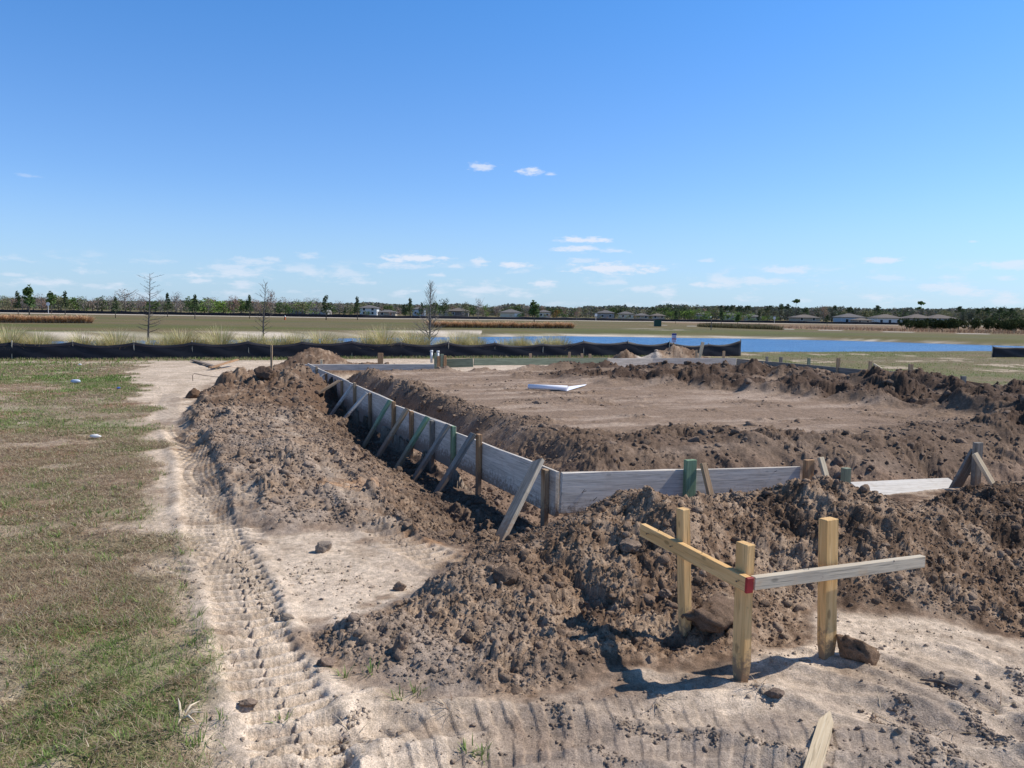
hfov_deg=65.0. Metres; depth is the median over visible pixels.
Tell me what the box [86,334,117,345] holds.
cordgrass clump
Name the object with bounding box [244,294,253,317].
evergreen tree
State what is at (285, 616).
dirt boulder
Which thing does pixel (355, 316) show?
silt fence
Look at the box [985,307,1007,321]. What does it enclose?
oak tree
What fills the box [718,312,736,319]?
green shrub
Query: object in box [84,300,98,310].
reddish tree
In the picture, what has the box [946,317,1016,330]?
dark shrub
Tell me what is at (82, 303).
bare tree
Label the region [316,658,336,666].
dirt boulder
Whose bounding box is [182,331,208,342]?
cordgrass clump
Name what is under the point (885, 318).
house
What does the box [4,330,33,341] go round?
cordgrass clump
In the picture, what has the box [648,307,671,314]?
bushy tree
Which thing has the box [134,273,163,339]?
bare cypress
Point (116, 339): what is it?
cordgrass clump
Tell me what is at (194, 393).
dirt boulder
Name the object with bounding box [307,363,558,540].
formwork
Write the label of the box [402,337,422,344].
cordgrass clump
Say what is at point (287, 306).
bushy tree
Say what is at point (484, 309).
green shrub
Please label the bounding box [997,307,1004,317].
tall pine tree
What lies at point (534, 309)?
pine tree
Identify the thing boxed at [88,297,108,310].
bare tree
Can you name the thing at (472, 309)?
bushy tree
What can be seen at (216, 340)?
cordgrass clump
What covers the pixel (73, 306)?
green shrub
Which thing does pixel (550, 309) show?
oak tree
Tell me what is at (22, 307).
bare tree
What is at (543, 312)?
house
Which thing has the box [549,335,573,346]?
cordgrass clump
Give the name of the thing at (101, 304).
bushy tree
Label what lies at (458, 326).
fountain grass
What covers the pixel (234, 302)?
reddish tree
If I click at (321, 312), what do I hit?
house
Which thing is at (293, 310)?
house
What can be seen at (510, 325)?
fountain grass
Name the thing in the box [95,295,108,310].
bushy tree
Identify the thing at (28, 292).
pine tree
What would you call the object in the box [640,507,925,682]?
batter board
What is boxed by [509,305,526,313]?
bushy tree
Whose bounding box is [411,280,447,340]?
bare cypress
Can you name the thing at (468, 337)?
cordgrass clump
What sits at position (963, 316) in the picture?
mossy tree
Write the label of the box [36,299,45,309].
reddish tree
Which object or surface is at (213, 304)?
green shrub
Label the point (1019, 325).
dark shrub
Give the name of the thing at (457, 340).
cordgrass clump
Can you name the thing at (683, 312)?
green shrub
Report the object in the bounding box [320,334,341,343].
cordgrass clump
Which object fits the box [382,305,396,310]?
bushy tree
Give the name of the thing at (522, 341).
cordgrass clump
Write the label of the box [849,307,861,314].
mossy tree
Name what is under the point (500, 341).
cordgrass clump
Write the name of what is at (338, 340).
cordgrass clump
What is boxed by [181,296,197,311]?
bushy tree
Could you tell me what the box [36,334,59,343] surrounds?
cordgrass clump
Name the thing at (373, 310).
house
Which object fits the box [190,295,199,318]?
evergreen tree
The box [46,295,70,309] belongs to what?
olive leaved tree
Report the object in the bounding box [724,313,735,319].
house
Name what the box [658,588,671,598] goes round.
dirt boulder
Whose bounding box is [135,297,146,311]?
bare tree
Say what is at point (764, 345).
water
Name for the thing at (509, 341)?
cordgrass clump
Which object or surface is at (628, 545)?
dirt boulder
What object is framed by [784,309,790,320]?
mossy tree
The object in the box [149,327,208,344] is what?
cordgrass clump
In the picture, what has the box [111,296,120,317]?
evergreen tree
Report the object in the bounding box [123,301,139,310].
bushy tree
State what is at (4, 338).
cordgrass clump
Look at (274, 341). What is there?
cordgrass clump
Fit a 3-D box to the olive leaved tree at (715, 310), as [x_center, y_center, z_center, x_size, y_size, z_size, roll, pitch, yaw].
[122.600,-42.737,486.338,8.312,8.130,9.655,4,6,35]
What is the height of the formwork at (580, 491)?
0.556 m
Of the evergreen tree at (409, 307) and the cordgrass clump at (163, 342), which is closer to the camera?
the cordgrass clump at (163, 342)
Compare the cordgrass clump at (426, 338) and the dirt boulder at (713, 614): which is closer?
the dirt boulder at (713, 614)
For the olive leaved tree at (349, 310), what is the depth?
472.35 m
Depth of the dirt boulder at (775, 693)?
3.49 m
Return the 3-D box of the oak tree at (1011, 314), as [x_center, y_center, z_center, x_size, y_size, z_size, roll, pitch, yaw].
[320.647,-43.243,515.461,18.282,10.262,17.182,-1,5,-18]
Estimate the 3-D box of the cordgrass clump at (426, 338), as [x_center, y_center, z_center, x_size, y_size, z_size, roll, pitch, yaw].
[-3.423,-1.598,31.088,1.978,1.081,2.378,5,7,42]
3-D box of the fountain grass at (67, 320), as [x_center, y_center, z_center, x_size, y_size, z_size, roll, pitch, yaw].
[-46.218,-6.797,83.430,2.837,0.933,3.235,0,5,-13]
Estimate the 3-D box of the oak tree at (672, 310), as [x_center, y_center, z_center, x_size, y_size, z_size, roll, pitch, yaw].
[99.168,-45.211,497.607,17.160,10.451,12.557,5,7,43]
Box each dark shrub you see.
[898,317,949,329]
[928,320,967,328]
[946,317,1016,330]
[999,317,1023,330]
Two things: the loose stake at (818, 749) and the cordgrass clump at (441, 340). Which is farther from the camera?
the cordgrass clump at (441, 340)
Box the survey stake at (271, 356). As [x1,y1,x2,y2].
[270,345,272,369]
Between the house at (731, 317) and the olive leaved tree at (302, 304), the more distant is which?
the house at (731, 317)
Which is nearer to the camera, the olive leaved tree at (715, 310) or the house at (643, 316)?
the house at (643, 316)
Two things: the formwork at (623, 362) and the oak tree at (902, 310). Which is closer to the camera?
the formwork at (623, 362)
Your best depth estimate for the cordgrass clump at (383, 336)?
29.24 m
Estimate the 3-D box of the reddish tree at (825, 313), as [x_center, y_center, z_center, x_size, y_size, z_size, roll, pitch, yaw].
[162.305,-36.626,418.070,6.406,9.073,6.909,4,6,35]
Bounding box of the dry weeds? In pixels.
[775,325,1023,333]
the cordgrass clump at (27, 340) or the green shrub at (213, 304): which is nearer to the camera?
the cordgrass clump at (27, 340)
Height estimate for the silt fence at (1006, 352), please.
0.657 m
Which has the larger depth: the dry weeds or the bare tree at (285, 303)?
the bare tree at (285, 303)
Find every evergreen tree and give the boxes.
[13,291,21,314]
[60,291,69,314]
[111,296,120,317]
[163,293,171,316]
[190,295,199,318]
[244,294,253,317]
[321,295,332,319]
[353,297,361,319]
[402,304,407,314]
[407,298,413,315]
[418,302,424,315]
[719,309,723,320]
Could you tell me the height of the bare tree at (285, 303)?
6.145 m
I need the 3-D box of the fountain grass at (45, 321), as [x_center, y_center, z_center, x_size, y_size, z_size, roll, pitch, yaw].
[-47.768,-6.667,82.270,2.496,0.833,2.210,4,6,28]
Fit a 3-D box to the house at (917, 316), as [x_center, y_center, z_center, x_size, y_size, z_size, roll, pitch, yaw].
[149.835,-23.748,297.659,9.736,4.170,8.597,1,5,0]
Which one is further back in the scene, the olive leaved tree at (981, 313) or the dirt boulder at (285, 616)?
the olive leaved tree at (981, 313)
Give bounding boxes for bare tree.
[10,296,25,309]
[33,294,46,309]
[77,296,91,310]
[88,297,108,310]
[104,288,138,310]
[118,298,128,310]
[128,297,135,311]
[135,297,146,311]
[161,296,183,311]
[171,291,184,311]
[204,298,212,312]
[277,297,291,313]
[289,299,307,313]
[308,299,321,313]
[474,298,483,319]
[493,305,500,315]
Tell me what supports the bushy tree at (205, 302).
on the ground at (190, 493)
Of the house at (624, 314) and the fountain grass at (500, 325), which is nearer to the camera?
the fountain grass at (500, 325)
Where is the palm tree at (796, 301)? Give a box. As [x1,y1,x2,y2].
[792,299,799,315]
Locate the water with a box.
[57,336,1023,351]
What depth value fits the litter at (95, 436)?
9.95 m
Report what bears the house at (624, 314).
on the ground at (190, 493)
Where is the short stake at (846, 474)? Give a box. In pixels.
[840,467,850,483]
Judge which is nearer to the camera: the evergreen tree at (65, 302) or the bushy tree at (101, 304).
the evergreen tree at (65, 302)
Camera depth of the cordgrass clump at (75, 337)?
26.47 m
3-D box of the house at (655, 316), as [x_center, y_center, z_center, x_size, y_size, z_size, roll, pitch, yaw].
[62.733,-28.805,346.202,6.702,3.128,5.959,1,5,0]
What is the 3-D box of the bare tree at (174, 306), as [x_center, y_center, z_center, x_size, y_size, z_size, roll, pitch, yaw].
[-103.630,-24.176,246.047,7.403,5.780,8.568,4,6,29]
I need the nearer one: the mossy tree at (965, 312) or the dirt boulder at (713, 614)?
the dirt boulder at (713, 614)
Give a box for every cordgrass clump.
[0,322,47,343]
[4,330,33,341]
[12,334,39,343]
[13,329,68,345]
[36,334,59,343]
[60,331,98,344]
[64,334,83,342]
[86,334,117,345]
[88,327,145,345]
[121,334,146,342]
[139,337,161,344]
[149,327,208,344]
[150,332,182,344]
[156,333,180,344]
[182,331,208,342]
[193,331,216,343]
[194,325,247,344]
[228,332,267,343]
[246,332,273,343]
[257,333,285,344]
[262,336,288,344]
[265,332,298,344]
[277,329,317,343]
[288,333,309,343]
[298,329,343,343]
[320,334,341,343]
[325,336,349,342]
[348,323,409,348]
[348,329,384,347]
[386,327,436,344]
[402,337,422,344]
[412,330,439,344]
[430,331,484,344]
[431,336,454,346]
[454,331,485,344]
[461,331,489,344]
[494,336,508,344]
[500,338,518,345]
[509,334,532,345]
[524,338,544,344]
[533,333,560,343]
[538,336,563,344]
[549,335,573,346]
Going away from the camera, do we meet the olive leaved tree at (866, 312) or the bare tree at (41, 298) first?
the bare tree at (41, 298)
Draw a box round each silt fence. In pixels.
[0,308,901,324]
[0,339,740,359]
[991,345,1023,356]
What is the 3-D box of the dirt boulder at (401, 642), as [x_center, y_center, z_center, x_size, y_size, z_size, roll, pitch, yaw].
[-0.530,1.246,3.833,0.073,0.120,0.066,-2,6,-27]
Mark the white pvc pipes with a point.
(550, 387)
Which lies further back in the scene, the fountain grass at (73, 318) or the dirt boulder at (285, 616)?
the fountain grass at (73, 318)
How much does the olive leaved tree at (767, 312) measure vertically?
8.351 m
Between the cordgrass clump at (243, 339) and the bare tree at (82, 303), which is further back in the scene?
the bare tree at (82, 303)
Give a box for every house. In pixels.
[288,306,308,313]
[309,307,331,313]
[359,305,378,314]
[378,310,398,315]
[412,307,425,315]
[448,308,468,315]
[499,309,521,316]
[538,310,551,316]
[597,310,613,317]
[617,312,632,318]
[633,313,649,318]
[650,314,665,318]
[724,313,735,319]
[740,314,761,320]
[787,314,819,321]
[833,313,866,321]
[850,318,873,321]
[867,314,904,322]
[902,314,928,320]
[928,314,957,319]
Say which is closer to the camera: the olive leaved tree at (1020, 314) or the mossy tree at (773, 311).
the mossy tree at (773, 311)
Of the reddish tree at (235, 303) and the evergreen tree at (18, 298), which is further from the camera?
the reddish tree at (235, 303)
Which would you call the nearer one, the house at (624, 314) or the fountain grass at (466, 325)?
the fountain grass at (466, 325)
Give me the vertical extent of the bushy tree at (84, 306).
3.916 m
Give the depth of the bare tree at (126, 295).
258.48 m
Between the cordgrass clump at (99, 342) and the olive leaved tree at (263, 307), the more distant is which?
the olive leaved tree at (263, 307)
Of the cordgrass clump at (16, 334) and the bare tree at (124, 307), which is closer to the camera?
the cordgrass clump at (16, 334)
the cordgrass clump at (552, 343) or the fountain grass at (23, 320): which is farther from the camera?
the fountain grass at (23, 320)
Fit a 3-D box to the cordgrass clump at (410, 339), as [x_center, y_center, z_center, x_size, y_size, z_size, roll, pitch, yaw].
[-3.852,-1.608,30.298,2.832,1.200,2.979,1,5,2]
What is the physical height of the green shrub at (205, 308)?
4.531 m
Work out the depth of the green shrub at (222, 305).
254.15 m
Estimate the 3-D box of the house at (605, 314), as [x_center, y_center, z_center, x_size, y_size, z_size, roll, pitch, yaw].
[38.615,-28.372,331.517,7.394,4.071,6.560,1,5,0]
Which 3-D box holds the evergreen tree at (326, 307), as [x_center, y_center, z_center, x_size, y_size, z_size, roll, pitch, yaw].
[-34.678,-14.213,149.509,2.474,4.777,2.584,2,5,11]
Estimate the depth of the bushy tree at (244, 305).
269.96 m
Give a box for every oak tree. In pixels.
[437,299,450,315]
[547,308,563,317]
[610,306,629,314]
[650,306,661,313]
[659,303,682,316]
[892,309,910,316]
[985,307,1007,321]
[994,309,1021,319]
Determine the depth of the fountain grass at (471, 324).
92.08 m
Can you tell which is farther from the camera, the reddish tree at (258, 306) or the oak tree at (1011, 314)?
the oak tree at (1011, 314)
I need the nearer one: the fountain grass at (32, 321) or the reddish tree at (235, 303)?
the fountain grass at (32, 321)
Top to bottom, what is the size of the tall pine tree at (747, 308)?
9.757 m
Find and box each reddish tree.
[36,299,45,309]
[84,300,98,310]
[223,298,240,312]
[228,295,238,312]
[255,301,263,311]
[265,290,276,312]
[573,305,580,319]
[817,305,829,321]
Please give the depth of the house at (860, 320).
281.23 m
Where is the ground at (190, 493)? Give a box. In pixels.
[0,307,1023,767]
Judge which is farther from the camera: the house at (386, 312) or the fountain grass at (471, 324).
the house at (386, 312)
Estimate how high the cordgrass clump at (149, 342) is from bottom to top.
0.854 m
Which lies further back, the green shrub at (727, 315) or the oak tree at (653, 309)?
the oak tree at (653, 309)
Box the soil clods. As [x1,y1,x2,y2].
[0,347,1023,767]
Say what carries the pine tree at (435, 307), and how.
on the ground at (190, 493)
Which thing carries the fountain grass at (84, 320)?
on the ground at (190, 493)
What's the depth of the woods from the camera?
645.30 m
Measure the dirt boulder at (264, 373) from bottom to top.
0.295 m
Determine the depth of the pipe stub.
22.40 m
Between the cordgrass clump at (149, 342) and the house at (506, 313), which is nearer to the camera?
the cordgrass clump at (149, 342)
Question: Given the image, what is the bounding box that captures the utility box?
[653,320,661,326]
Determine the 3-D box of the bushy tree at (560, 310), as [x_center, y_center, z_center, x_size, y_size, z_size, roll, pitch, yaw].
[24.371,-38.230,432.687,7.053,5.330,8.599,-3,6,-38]
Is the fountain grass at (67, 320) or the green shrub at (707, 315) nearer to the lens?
the fountain grass at (67, 320)
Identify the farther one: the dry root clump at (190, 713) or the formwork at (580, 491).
the formwork at (580, 491)
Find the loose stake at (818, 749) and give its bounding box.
[803,711,833,767]
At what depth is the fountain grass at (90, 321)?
84.15 m
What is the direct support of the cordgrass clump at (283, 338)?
on the ground at (190, 493)
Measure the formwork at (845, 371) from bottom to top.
0.603 m
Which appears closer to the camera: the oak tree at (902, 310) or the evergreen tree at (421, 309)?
the evergreen tree at (421, 309)
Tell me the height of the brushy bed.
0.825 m
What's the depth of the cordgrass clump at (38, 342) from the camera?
25.32 m
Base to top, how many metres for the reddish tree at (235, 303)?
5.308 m
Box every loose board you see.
[190,359,220,367]
[208,359,238,367]
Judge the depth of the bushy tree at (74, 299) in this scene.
284.93 m
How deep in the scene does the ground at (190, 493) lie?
5.03 m
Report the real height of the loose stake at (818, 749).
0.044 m
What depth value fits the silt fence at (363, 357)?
27.45 m
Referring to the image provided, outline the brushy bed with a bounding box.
[697,323,784,329]
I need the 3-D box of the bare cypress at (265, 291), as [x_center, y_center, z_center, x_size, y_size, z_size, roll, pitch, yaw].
[-9.471,-2.506,30.402,1.002,2.938,0.826,1,5,0]
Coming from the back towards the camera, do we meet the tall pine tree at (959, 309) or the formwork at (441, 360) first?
the tall pine tree at (959, 309)
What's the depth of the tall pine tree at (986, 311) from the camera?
497.66 m
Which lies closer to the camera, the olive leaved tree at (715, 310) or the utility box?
the utility box
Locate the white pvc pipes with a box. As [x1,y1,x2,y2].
[528,384,585,390]
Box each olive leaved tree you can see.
[1,296,14,309]
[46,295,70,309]
[52,297,76,309]
[108,301,125,310]
[255,302,274,312]
[290,302,311,313]
[310,302,328,313]
[342,303,354,313]
[460,301,469,315]
[580,308,591,317]
[711,307,719,318]
[761,310,772,319]
[860,310,869,316]
[973,310,986,320]
[997,307,1023,320]
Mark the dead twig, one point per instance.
(940, 679)
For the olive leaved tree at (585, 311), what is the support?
on the ground at (190, 493)
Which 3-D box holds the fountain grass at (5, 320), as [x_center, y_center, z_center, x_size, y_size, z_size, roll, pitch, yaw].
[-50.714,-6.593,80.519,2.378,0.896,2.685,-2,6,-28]
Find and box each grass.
[0,315,14,322]
[0,351,1023,767]
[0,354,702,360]
[1,314,18,322]
[6,314,24,322]
[16,314,28,322]
[23,315,36,322]
[30,315,44,322]
[43,315,53,322]
[44,315,61,322]
[58,315,77,322]
[65,315,76,322]
[76,314,95,322]
[87,316,96,322]
[452,321,470,327]
[459,321,473,327]
[468,321,475,327]
[493,321,503,327]
[500,321,516,327]
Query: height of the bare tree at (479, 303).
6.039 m
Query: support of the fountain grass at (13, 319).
on the ground at (190, 493)
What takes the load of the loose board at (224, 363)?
on the loose board at (201, 362)
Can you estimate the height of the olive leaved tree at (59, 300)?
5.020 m
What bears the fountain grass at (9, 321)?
on the ground at (190, 493)
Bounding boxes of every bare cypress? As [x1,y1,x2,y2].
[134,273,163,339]
[253,279,273,334]
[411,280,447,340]
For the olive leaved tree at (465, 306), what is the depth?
298.53 m
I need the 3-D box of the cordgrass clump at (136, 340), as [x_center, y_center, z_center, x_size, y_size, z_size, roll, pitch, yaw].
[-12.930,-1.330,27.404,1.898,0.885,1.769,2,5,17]
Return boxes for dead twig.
[920,674,979,694]
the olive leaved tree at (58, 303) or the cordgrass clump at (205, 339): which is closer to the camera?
the cordgrass clump at (205, 339)
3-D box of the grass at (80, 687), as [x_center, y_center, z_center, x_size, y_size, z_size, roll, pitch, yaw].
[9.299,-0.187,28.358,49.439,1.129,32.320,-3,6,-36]
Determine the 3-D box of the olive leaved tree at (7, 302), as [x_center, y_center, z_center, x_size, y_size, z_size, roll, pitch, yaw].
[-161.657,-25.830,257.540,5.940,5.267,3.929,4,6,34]
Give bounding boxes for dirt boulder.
[185,388,200,397]
[237,698,257,706]
[254,366,273,380]
[280,613,294,620]
[315,540,332,552]
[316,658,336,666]
[392,581,406,590]
[392,633,408,652]
[493,564,518,585]
[619,537,642,553]
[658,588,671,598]
[681,595,733,632]
[765,687,784,698]
[836,634,880,665]
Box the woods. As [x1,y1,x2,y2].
[0,297,1023,322]
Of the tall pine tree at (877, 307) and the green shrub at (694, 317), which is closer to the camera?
the green shrub at (694, 317)
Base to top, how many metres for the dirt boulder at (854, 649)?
0.192 m
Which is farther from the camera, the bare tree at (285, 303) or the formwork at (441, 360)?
the bare tree at (285, 303)
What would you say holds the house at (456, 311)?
on the ground at (190, 493)
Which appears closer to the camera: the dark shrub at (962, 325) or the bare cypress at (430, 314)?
the bare cypress at (430, 314)
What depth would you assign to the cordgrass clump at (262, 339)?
28.73 m
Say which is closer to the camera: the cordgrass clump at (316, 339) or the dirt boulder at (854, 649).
the dirt boulder at (854, 649)
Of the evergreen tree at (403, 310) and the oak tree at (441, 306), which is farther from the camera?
the oak tree at (441, 306)
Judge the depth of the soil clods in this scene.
5.08 m
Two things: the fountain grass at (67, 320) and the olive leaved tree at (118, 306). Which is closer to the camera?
the fountain grass at (67, 320)
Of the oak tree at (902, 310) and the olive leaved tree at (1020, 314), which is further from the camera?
the olive leaved tree at (1020, 314)
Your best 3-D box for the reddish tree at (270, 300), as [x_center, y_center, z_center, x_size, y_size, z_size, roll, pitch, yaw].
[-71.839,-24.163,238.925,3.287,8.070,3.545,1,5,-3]
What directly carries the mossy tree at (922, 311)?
on the ground at (190, 493)
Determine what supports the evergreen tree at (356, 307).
on the ground at (190, 493)
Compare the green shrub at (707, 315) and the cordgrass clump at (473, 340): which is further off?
the green shrub at (707, 315)
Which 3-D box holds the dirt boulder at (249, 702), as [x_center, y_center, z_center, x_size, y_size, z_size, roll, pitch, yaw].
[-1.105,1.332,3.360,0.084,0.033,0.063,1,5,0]
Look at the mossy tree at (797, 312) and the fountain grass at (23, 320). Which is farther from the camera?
the mossy tree at (797, 312)
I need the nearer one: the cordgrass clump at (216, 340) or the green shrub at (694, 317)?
the cordgrass clump at (216, 340)
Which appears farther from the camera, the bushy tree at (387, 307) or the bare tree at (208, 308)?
the bushy tree at (387, 307)
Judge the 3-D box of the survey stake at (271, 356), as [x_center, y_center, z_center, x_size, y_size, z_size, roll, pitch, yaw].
[-4.862,-0.262,16.245,0.050,1.053,0.030,1,5,0]
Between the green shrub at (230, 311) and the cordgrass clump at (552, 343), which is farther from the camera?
the green shrub at (230, 311)
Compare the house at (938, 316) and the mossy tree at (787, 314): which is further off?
the mossy tree at (787, 314)
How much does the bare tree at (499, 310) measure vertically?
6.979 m
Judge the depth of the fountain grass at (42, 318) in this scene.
81.75 m
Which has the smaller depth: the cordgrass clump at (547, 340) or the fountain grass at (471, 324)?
the cordgrass clump at (547, 340)
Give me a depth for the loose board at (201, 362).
23.69 m
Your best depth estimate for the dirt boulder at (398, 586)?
4.79 m
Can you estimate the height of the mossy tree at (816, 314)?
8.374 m
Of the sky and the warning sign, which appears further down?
the warning sign
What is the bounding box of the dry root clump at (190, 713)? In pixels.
[178,698,203,723]
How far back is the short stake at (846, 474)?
7.36 m
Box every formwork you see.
[305,353,433,370]
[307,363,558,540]
[434,352,606,368]
[558,457,828,513]
[607,342,735,367]
[736,356,992,385]
[851,442,994,494]
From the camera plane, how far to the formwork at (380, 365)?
19.35 m
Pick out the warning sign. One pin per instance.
(674, 338)
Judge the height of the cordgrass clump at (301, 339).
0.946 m
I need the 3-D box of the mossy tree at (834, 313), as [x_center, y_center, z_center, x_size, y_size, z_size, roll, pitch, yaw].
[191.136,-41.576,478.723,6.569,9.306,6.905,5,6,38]
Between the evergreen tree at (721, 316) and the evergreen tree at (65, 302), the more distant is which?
the evergreen tree at (65, 302)
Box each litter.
[70,379,79,382]
[90,434,100,437]
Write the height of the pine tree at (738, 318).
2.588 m
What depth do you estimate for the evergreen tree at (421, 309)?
228.91 m
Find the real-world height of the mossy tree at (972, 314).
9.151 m
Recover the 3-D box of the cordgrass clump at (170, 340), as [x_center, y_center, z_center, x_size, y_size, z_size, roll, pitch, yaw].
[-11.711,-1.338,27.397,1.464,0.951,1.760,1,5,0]
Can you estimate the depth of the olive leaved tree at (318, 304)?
283.64 m
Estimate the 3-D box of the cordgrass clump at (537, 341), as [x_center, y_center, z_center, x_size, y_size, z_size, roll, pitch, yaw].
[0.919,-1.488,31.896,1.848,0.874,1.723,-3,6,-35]
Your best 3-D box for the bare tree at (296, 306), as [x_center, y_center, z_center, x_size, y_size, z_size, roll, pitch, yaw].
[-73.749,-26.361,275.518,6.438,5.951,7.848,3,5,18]
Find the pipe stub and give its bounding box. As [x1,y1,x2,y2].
[430,350,432,362]
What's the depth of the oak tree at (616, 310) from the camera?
489.94 m
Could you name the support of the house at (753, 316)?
on the ground at (190, 493)
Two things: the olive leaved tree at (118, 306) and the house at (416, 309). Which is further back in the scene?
the house at (416, 309)
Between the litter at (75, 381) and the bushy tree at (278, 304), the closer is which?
the litter at (75, 381)
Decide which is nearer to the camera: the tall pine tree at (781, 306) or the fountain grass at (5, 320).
the fountain grass at (5, 320)
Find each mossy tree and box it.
[769,305,778,318]
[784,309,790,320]
[792,307,803,314]
[812,308,824,319]
[827,307,837,321]
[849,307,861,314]
[919,308,926,315]
[960,312,967,321]
[964,307,975,321]
[967,310,976,321]
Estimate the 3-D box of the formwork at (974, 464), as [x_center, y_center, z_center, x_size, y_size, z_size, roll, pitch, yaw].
[4.101,0.982,7.913,1.355,0.798,0.726,-1,5,-21]
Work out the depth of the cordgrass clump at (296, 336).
29.07 m
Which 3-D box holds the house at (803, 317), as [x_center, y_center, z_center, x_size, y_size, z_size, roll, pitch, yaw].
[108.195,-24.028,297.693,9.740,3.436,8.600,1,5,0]
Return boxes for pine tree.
[21,284,35,315]
[46,291,56,313]
[431,301,438,313]
[529,300,539,321]
[734,314,740,321]
[741,305,750,310]
[778,303,785,320]
[873,305,882,311]
[955,306,964,319]
[982,307,991,313]
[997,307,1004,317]
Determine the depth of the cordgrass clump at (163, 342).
26.91 m
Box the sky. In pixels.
[0,0,1023,316]
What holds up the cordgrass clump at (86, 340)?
on the ground at (190, 493)
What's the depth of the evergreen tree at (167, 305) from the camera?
158.90 m
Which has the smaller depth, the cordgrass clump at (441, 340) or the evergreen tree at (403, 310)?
the cordgrass clump at (441, 340)
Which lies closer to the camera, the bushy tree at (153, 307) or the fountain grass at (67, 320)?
the fountain grass at (67, 320)
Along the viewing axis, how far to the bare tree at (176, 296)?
238.74 m
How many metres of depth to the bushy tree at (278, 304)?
234.52 m
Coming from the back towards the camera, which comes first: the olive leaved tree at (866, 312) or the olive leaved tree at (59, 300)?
the olive leaved tree at (866, 312)
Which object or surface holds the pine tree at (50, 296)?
on the ground at (190, 493)
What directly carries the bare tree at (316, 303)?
on the ground at (190, 493)
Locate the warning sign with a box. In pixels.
[671,333,676,344]
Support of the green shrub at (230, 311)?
on the ground at (190, 493)
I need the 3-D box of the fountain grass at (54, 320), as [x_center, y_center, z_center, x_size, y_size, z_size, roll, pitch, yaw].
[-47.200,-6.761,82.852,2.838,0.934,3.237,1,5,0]
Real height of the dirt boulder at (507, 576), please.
0.133 m
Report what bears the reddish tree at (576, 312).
on the ground at (190, 493)
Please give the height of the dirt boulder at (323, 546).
0.108 m
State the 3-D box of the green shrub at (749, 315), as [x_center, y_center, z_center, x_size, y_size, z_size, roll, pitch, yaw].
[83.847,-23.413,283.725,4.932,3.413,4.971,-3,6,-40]
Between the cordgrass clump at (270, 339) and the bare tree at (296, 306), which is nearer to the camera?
the cordgrass clump at (270, 339)
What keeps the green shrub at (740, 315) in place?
on the ground at (190, 493)
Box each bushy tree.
[70,297,89,309]
[77,302,91,310]
[92,299,107,310]
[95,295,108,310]
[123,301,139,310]
[140,301,161,311]
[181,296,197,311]
[197,297,219,310]
[230,299,251,312]
[274,301,286,313]
[282,304,294,313]
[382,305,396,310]
[469,305,478,315]
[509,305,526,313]
[551,308,562,316]
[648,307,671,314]
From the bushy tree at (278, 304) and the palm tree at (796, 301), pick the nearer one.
the bushy tree at (278, 304)
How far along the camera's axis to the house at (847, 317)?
289.25 m
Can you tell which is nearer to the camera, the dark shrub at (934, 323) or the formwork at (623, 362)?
the formwork at (623, 362)
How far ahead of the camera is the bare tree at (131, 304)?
271.27 m
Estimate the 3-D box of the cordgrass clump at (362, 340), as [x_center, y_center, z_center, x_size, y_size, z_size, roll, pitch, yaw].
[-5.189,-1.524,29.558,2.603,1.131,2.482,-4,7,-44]
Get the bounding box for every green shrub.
[63,296,87,310]
[194,301,218,312]
[201,298,227,312]
[212,301,235,312]
[216,302,244,312]
[292,300,315,313]
[482,304,489,316]
[678,310,693,318]
[687,309,704,318]
[697,310,713,319]
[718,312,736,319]
[732,312,744,319]
[744,313,756,320]

